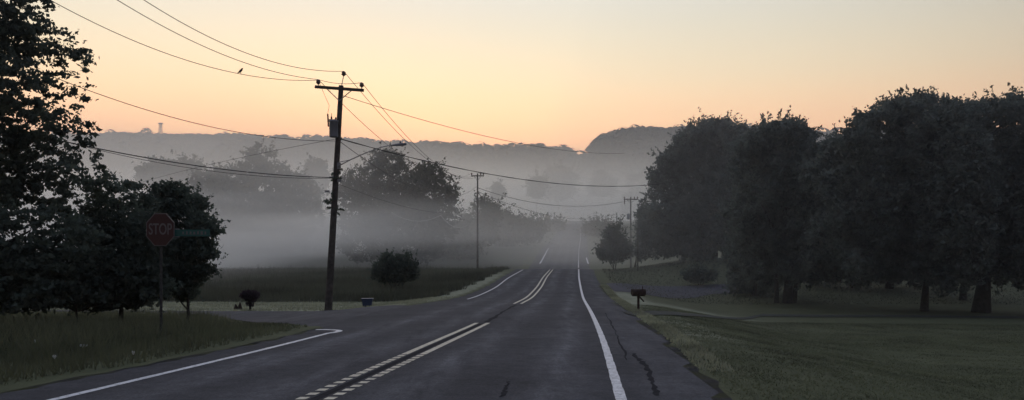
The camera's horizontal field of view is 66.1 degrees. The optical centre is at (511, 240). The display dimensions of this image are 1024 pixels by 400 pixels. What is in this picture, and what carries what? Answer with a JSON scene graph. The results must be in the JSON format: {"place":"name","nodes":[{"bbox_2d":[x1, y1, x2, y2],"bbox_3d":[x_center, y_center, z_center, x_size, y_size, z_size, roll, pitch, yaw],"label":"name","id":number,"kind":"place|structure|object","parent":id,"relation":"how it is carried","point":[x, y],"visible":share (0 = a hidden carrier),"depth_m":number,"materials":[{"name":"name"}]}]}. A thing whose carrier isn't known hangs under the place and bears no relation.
{"place":"outdoors","nodes":[
{"label":"outdoors","id":0,"kind":"place"},
{"bbox_2d":[0,307,306,384],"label":"verge grass","id":1,"kind":"structure","parent":0,"point":[239,330],"depth_m":15.16,"materials":[{"name":"green plant"}]},
{"bbox_2d":[38,305,406,326],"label":"side road","id":2,"kind":"structure","parent":0,"point":[319,318],"depth_m":30.21,"materials":[{"name":"grey asphalt"}]},
{"bbox_2d":[163,264,509,301],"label":"field grass","id":3,"kind":"structure","parent":0,"point":[358,294],"depth_m":59.63,"materials":[{"name":"green plant"}]},
{"bbox_2d":[0,221,731,399],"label":"road","id":4,"kind":"structure","parent":0,"point":[544,343],"depth_m":13.74,"materials":[{"name":"grey asphalt"}]},
{"bbox_2d":[48,270,521,399],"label":"edge line","id":5,"kind":"object","parent":4,"relation":"on","point":[90,390],"visible":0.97,"depth_m":12.31,"materials":[{"name":"white paint"}]},
{"bbox_2d":[316,329,341,332],"bbox_3d":[-4.628,2.300,20.176,0.588,0.046,1.493,0,0,-25],"label":"line end","id":6,"kind":"object","parent":4,"relation":"on","point":[331,329],"visible":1,"depth_m":20.34,"materials":[{"name":"white paint"}]},
{"bbox_2d":[296,270,552,398],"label":"lines","id":7,"kind":"object","parent":4,"relation":"on","point":[425,352],"visible":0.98,"depth_m":14.34,"materials":[{"name":"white paint"}]},
{"bbox_2d":[309,305,659,399],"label":"tar seams","id":8,"kind":"object","parent":4,"relation":"on","point":[504,392],"visible":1,"depth_m":12.37,"materials":[{"name":"black asphalt"}]},
{"bbox_2d":[578,224,626,399],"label":"edge line","id":9,"kind":"object","parent":4,"relation":"on","point":[619,391],"visible":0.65,"depth_m":13.70,"materials":[{"name":"white paint"}]},
{"bbox_2d":[0,135,1023,399],"bbox_3d":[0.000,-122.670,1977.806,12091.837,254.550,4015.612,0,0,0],"label":"ground","id":10,"kind":"structure","parent":0,"point":[950,311],"depth_m":45.17,"materials":[{"name":"green plant"}]},
{"bbox_2d":[0,0,111,315],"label":"leafy tree","id":11,"kind":"object","parent":10,"relation":"on","point":[16,139],"visible":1,"depth_m":22.75,"materials":[{"name":"green plant"}]},
{"bbox_2d":[0,227,186,323],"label":"undergrowth shrub","id":12,"kind":"object","parent":10,"relation":"on","point":[154,292],"visible":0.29,"depth_m":23.66,"materials":[{"name":"green plant"}]},
{"bbox_2d":[0,309,234,362],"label":"tall weeds","id":13,"kind":"object","parent":10,"relation":"on","point":[48,330],"visible":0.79,"depth_m":16.97,"materials":[{"name":"green plant"}]},
{"bbox_2d":[53,162,184,321],"bbox_3d":[-12.548,0.127,24.944,4.580,5.361,3.816,0,0,0],"label":"sapling","id":14,"kind":"object","parent":10,"relation":"on","point":[118,224],"visible":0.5,"depth_m":24.32,"materials":[{"name":"green plant"}]},
{"bbox_2d":[0,128,255,174],"bbox_3d":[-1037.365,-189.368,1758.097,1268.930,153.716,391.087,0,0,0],"label":"hill forest","id":15,"kind":"object","parent":10,"relation":"on","point":[138,138],"visible":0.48,"depth_m":1714.44,"materials":[{"name":"grey plant"}]},
{"bbox_2d":[146,213,174,334],"bbox_3d":[-8.033,1.040,18.012,0.645,3.352,0.067,0,0,0],"label":"stop sign","id":16,"kind":"object","parent":10,"relation":"on","point":[160,229],"visible":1,"depth_m":17.98,"materials":[{"name":"red metal"}]},
{"bbox_2d":[175,229,209,236],"bbox_3d":[-7.482,-0.186,18.070,1.104,0.200,0.049,0,0,0],"label":"street name sign","id":17,"kind":"object","parent":16,"relation":"attached to","point":[178,232],"visible":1,"depth_m":18.06,"materials":[{"name":"teal metal"}]},
{"bbox_2d":[131,149,207,193],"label":"maple tree","id":18,"kind":"object","parent":10,"relation":"on","point":[145,171],"visible":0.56,"depth_m":326.07,"materials":[{"name":"green plant"}]},
{"bbox_2d":[135,177,230,321],"bbox_3d":[-11.092,0.338,26.547,3.222,5.033,2.810,0,0,-15],"label":"tree","id":19,"kind":"object","parent":10,"relation":"on","point":[194,254],"visible":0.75,"depth_m":26.16,"materials":[{"name":"green plant"}]},
{"bbox_2d":[39,296,452,310],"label":"mown grass","id":20,"kind":"structure","parent":10,"relation":"on","point":[299,306],"depth_m":40.29,"materials":[{"name":"green plant"}]},
{"bbox_2d":[238,289,259,309],"bbox_3d":[-12.197,2.751,36.594,0.963,1.042,0.928,0,0,-44],"label":"ball shrub","id":21,"kind":"object","parent":10,"relation":"on","point":[249,297],"visible":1,"depth_m":36.45,"materials":[{"name":"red plant"}]},
{"bbox_2d":[179,135,330,256],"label":"maple tree","id":22,"kind":"object","parent":10,"relation":"on","point":[268,214],"visible":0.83,"depth_m":157.07,"materials":[{"name":"green plant"}]},
{"bbox_2d":[30,134,585,206],"bbox_3d":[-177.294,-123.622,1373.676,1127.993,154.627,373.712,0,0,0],"label":"hill forest","id":23,"kind":"object","parent":10,"relation":"on","point":[462,155],"visible":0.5,"depth_m":1310.27,"materials":[{"name":"grey plant"}]},
{"bbox_2d":[299,152,332,228],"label":"maple tree","id":24,"kind":"object","parent":10,"relation":"on","point":[316,167],"visible":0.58,"depth_m":297.08,"materials":[{"name":"green plant"}]},
{"bbox_2d":[315,71,406,310],"bbox_3d":[-6.727,-2.182,35.144,4.900,11.166,0.924,0,0,31],"label":"utility pole","id":25,"kind":"object","parent":10,"relation":"on","point":[334,125],"visible":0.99,"depth_m":35.88,"materials":[{"name":"brown wood"}]},
{"bbox_2d":[29,67,316,140],"bbox_3d":[-12.112,-5.163,30.374,0.025,1.630,14.055,0,0,37],"label":"overhead wire","id":26,"kind":"object","parent":25,"relation":"attached to","point":[177,118],"visible":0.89,"depth_m":29.66,"materials":[{"name":"grey metal"}]},
{"bbox_2d":[28,131,332,178],"bbox_3d":[-13.917,-3.761,31.499,14.582,1.970,0.022,0,0,-38],"label":"overhead wire","id":27,"kind":"object","parent":25,"relation":"attached to","point":[213,171],"visible":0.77,"depth_m":32.63,"materials":[{"name":"grey metal"}]},
{"bbox_2d":[54,2,315,80],"bbox_3d":[-12.865,-7.971,29.753,0.025,2.233,14.866,0,0,33],"label":"overhead wire","id":28,"kind":"object","parent":25,"relation":"attached to","point":[181,58],"visible":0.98,"depth_m":30.03,"materials":[{"name":"grey metal"}]},
{"bbox_2d":[62,141,332,177],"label":"overhead wire","id":29,"kind":"object","parent":25,"relation":"attached to","point":[197,165],"visible":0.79,"depth_m":30.01,"materials":[{"name":"grey metal"}]},
{"bbox_2d":[117,0,317,79],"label":"overhead wire","id":30,"kind":"object","parent":25,"relation":"attached to","point":[204,46],"visible":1,"depth_m":29.43,"materials":[{"name":"grey metal"}]},
{"bbox_2d":[144,139,333,181],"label":"overhead wire","id":31,"kind":"object","parent":25,"relation":"attached to","point":[251,155],"visible":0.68,"depth_m":44.71,"materials":[{"name":"grey metal"}]},
{"bbox_2d":[144,0,340,71],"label":"overhead wire","id":32,"kind":"object","parent":25,"relation":"attached to","point":[232,47],"visible":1,"depth_m":29.55,"materials":[{"name":"grey metal"}]},
{"bbox_2d":[320,81,470,177],"bbox_3d":[-7.113,-7.510,70.420,0.026,3.144,68.911,0,0,3],"label":"overhead wire","id":33,"kind":"object","parent":25,"relation":"attached to","point":[383,141],"visible":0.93,"depth_m":49.05,"materials":[{"name":"grey metal"}]},
{"bbox_2d":[340,184,476,212],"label":"overhead wire","id":34,"kind":"object","parent":25,"relation":"attached to","point":[396,204],"visible":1,"depth_m":49.20,"materials":[{"name":"grey"}]},
{"bbox_2d":[341,142,477,196],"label":"overhead wire","id":35,"kind":"object","parent":25,"relation":"attached to","point":[396,179],"visible":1,"depth_m":48.16,"materials":[{"name":"grey"}]},
{"bbox_2d":[346,74,475,176],"bbox_3d":[-5.930,-7.620,70.415,0.026,2.924,68.923,0,0,3],"label":"overhead wire","id":36,"kind":"object","parent":25,"relation":"attached to","point":[394,129],"visible":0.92,"depth_m":47.61,"materials":[{"name":"grey metal"}]},
{"bbox_2d":[365,87,482,178],"bbox_3d":[-5.294,-7.438,70.170,0.026,3.289,69.386,0,0,2],"label":"overhead wire","id":37,"kind":"object","parent":25,"relation":"attached to","point":[410,140],"visible":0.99,"depth_m":48.49,"materials":[{"name":"grey metal"}]},
{"bbox_2d":[343,95,623,153],"bbox_3d":[1.202,-7.149,53.550,0.028,1.550,39.363,0,0,27],"label":"overhead wire","id":38,"kind":"object","parent":25,"relation":"attached to","point":[478,134],"visible":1,"depth_m":46.34,"materials":[{"name":"grey metal"}]},
{"bbox_2d":[341,139,663,186],"bbox_3d":[2.125,-4.174,49.440,0.060,1.029,33.472,0,0,37],"label":"overhead wire","id":39,"kind":"object","parent":25,"relation":"attached to","point":[482,172],"visible":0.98,"depth_m":43.74,"materials":[{"name":"grey"}]},
{"bbox_2d":[361,298,373,306],"bbox_3d":[-6.889,2.929,37.500,0.560,0.402,0.410,0,0,-7],"label":"blue bin","id":40,"kind":"object","parent":10,"relation":"on","point":[367,302],"visible":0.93,"depth_m":37.33,"materials":[{"name":"blue plastic"}]},
{"bbox_2d":[362,247,420,287],"bbox_3d":[-8.803,2.098,58.030,4.394,3.303,3.131,0,0,0],"label":"round bush","id":41,"kind":"object","parent":10,"relation":"on","point":[389,267],"visible":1,"depth_m":57.56,"materials":[{"name":"green plant"}]},
{"bbox_2d":[335,141,464,266],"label":"maple tree","id":42,"kind":"object","parent":10,"relation":"on","point":[376,220],"visible":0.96,"depth_m":128.57,"materials":[{"name":"green plant"}]},
{"bbox_2d":[427,213,490,260],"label":"roadside scrub","id":43,"kind":"object","parent":10,"relation":"on","point":[463,246],"visible":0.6,"depth_m":147.21,"materials":[{"name":"green plant"}]},
{"bbox_2d":[471,173,483,266],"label":"utility pole","id":44,"kind":"object","parent":10,"relation":"on","point":[477,175],"visible":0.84,"depth_m":104.89,"materials":[{"name":"brown wood"}]},
{"bbox_2d":[479,192,614,218],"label":"overhead wire","id":45,"kind":"object","parent":44,"relation":"attached to","point":[536,212],"visible":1,"depth_m":122.94,"materials":[{"name":"grey"}]},
{"bbox_2d":[479,188,629,205],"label":"overhead wire","id":46,"kind":"object","parent":44,"relation":"attached to","point":[548,204],"visible":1,"depth_m":109.95,"materials":[{"name":"grey"}]},
{"bbox_2d":[457,190,510,251],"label":"roadside scrub","id":47,"kind":"object","parent":10,"relation":"on","point":[489,218],"visible":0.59,"depth_m":163.41,"materials":[{"name":"green plant"}]},
{"bbox_2d":[486,178,506,202],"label":"maple tree","id":48,"kind":"object","parent":10,"relation":"on","point":[497,187],"visible":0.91,"depth_m":516.14,"materials":[{"name":"green plant"}]},
{"bbox_2d":[488,197,536,246],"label":"roadside scrub","id":49,"kind":"object","parent":10,"relation":"on","point":[512,227],"visible":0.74,"depth_m":183.31,"materials":[{"name":"green plant"}]},
{"bbox_2d":[514,209,554,245],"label":"roadside scrub","id":50,"kind":"object","parent":10,"relation":"on","point":[539,231],"visible":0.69,"depth_m":189.01,"materials":[{"name":"green plant"}]},
{"bbox_2d":[520,169,552,220],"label":"maple tree","id":51,"kind":"object","parent":10,"relation":"on","point":[535,190],"visible":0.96,"depth_m":557.48,"materials":[{"name":"green plant"}]},
{"bbox_2d":[534,212,570,231],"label":"roadside scrub","id":52,"kind":"object","parent":10,"relation":"on","point":[558,225],"visible":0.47,"depth_m":287.33,"materials":[{"name":"green plant"}]},
{"bbox_2d":[534,157,585,218],"bbox_3d":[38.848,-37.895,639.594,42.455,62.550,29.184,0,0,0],"label":"maple tree","id":53,"kind":"object","parent":10,"relation":"on","point":[562,175],"visible":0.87,"depth_m":634.22,"materials":[{"name":"green plant"}]},
{"bbox_2d":[573,211,615,236],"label":"roadside scrub","id":54,"kind":"object","parent":10,"relation":"on","point":[589,229],"visible":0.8,"depth_m":240.54,"materials":[{"name":"green plant"}]},
{"bbox_2d":[591,214,636,269],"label":"roadside bush","id":55,"kind":"object","parent":10,"relation":"on","point":[614,245],"visible":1,"depth_m":91.13,"materials":[{"name":"green plant"}]},
{"bbox_2d":[624,197,637,267],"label":"utility pole","id":56,"kind":"object","parent":10,"relation":"on","point":[629,215],"visible":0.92,"depth_m":117.90,"materials":[{"name":"brown wood"}]},
{"bbox_2d":[637,231,637,270],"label":"utility pole","id":57,"kind":"object","parent":10,"relation":"on","point":[637,250],"visible":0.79,"depth_m":83.98,"materials":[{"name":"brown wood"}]},
{"bbox_2d":[631,286,645,308],"bbox_3d":[4.976,2.297,30.990,0.540,1.040,0.281,0,0,-8],"label":"mailbox","id":58,"kind":"object","parent":10,"relation":"on","point":[638,293],"visible":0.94,"depth_m":30.91,"materials":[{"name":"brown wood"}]},
{"bbox_2d":[618,169,663,219],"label":"maple tree","id":59,"kind":"object","parent":10,"relation":"on","point":[635,189],"visible":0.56,"depth_m":617.10,"materials":[{"name":"green plant"}]},
{"bbox_2d":[630,196,653,266],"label":"roadside shrub","id":60,"kind":"object","parent":10,"relation":"on","point":[643,254],"visible":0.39,"depth_m":95.72,"materials":[{"name":"green plant"}]},
{"bbox_2d":[601,284,734,371],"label":"roadside grass","id":61,"kind":"structure","parent":10,"relation":"on","point":[693,348],"depth_m":17.41,"materials":[{"name":"green plant"}]},
{"bbox_2d":[630,106,757,262],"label":"shade tree","id":62,"kind":"object","parent":10,"relation":"on","point":[684,223],"visible":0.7,"depth_m":85.09,"materials":[{"name":"green plant"}]},
{"bbox_2d":[677,257,720,285],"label":"lawn bush","id":63,"kind":"object","parent":10,"relation":"on","point":[696,274],"visible":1,"depth_m":67.47,"materials":[{"name":"green plant"}]},
{"bbox_2d":[713,180,783,297],"bbox_3d":[18.452,-0.543,60.205,6.113,9.879,8.722,0,0,10],"label":"lawn tree","id":64,"kind":"object","parent":10,"relation":"on","point":[731,273],"visible":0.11,"depth_m":59.87,"materials":[{"name":"green plant"}]},
{"bbox_2d":[721,105,832,303],"bbox_3d":[17.940,-2.328,53.361,7.656,13.259,8.463,0,0,17],"label":"shade tree","id":65,"kind":"object","parent":10,"relation":"on","point":[766,209],"visible":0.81,"depth_m":51.72,"materials":[{"name":"green plant"}]},
{"bbox_2d":[556,123,1020,220],"bbox_3d":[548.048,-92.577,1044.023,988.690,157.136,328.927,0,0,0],"label":"hill forest","id":66,"kind":"object","parent":10,"relation":"on","point":[636,155],"visible":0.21,"depth_m":1001.85,"materials":[{"name":"grey plant"}]},
{"bbox_2d":[602,259,1023,304],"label":"rough grass","id":67,"kind":"structure","parent":10,"relation":"on","point":[738,296],"depth_m":61.26,"materials":[{"name":"green plant"}]},
{"bbox_2d":[818,150,882,287],"bbox_3d":[28.590,-2.135,65.546,9.728,12.319,9.439,0,0,21],"label":"lawn tree","id":68,"kind":"object","parent":10,"relation":"on","point":[839,278],"depth_m":64.88,"materials":[{"name":"green plant"}]},
{"bbox_2d":[851,259,919,288],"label":"lawn tree","id":69,"kind":"object","parent":10,"relation":"on","point":[886,282],"visible":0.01,"depth_m":65.66,"materials":[{"name":"green plant"}]},
{"bbox_2d":[788,84,1001,310],"bbox_3d":[22.505,-2.793,47.344,11.229,14.169,10.890,0,0,27],"label":"shade tree","id":70,"kind":"object","parent":10,"relation":"on","point":[873,208],"visible":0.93,"depth_m":44.97,"materials":[{"name":"green plant"}]},
{"bbox_2d":[909,82,1023,312],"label":"shade tree","id":71,"kind":"object","parent":10,"relation":"on","point":[1000,250],"visible":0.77,"depth_m":42.92,"materials":[{"name":"green plant"}]},
{"bbox_2d":[959,273,994,299],"bbox_3d":[32.287,-1.555,56.639,5.999,11.752,9.106,0,0,31],"label":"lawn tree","id":72,"kind":"object","parent":10,"relation":"on","point":[964,295],"depth_m":55.80,"materials":[{"name":"green plant"}]},
{"bbox_2d":[0,0,1023,153],"label":"sky","id":73,"kind":"structure","parent":0,"point":[570,73],"materials":[{"name":"orange"}]},
{"bbox_2d":[606,283,759,297],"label":"driveway","id":74,"kind":"structure","parent":0,"point":[617,287],"depth_m":62.60,"materials":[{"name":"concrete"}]},
{"bbox_2d":[625,311,1023,318],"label":"driveway","id":75,"kind":"structure","parent":0,"point":[691,314],"depth_m":41.93,"materials":[{"name":"grey asphalt"}]},
{"bbox_2d":[629,304,1023,399],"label":"lawn grass","id":76,"kind":"structure","parent":0,"point":[771,332],"depth_m":19.26,"materials":[{"name":"green plant"}]},
{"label":"overhead wire","id":77,"kind":"object","parent":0,"visible":0},
{"bbox_2d":[441,212,480,227],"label":"overhead wire","id":78,"kind":"object","parent":77,"relation":"attached to","point":[461,227],"visible":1,"depth_m":114.20,"materials":[{"name":"grey"}]}
]}

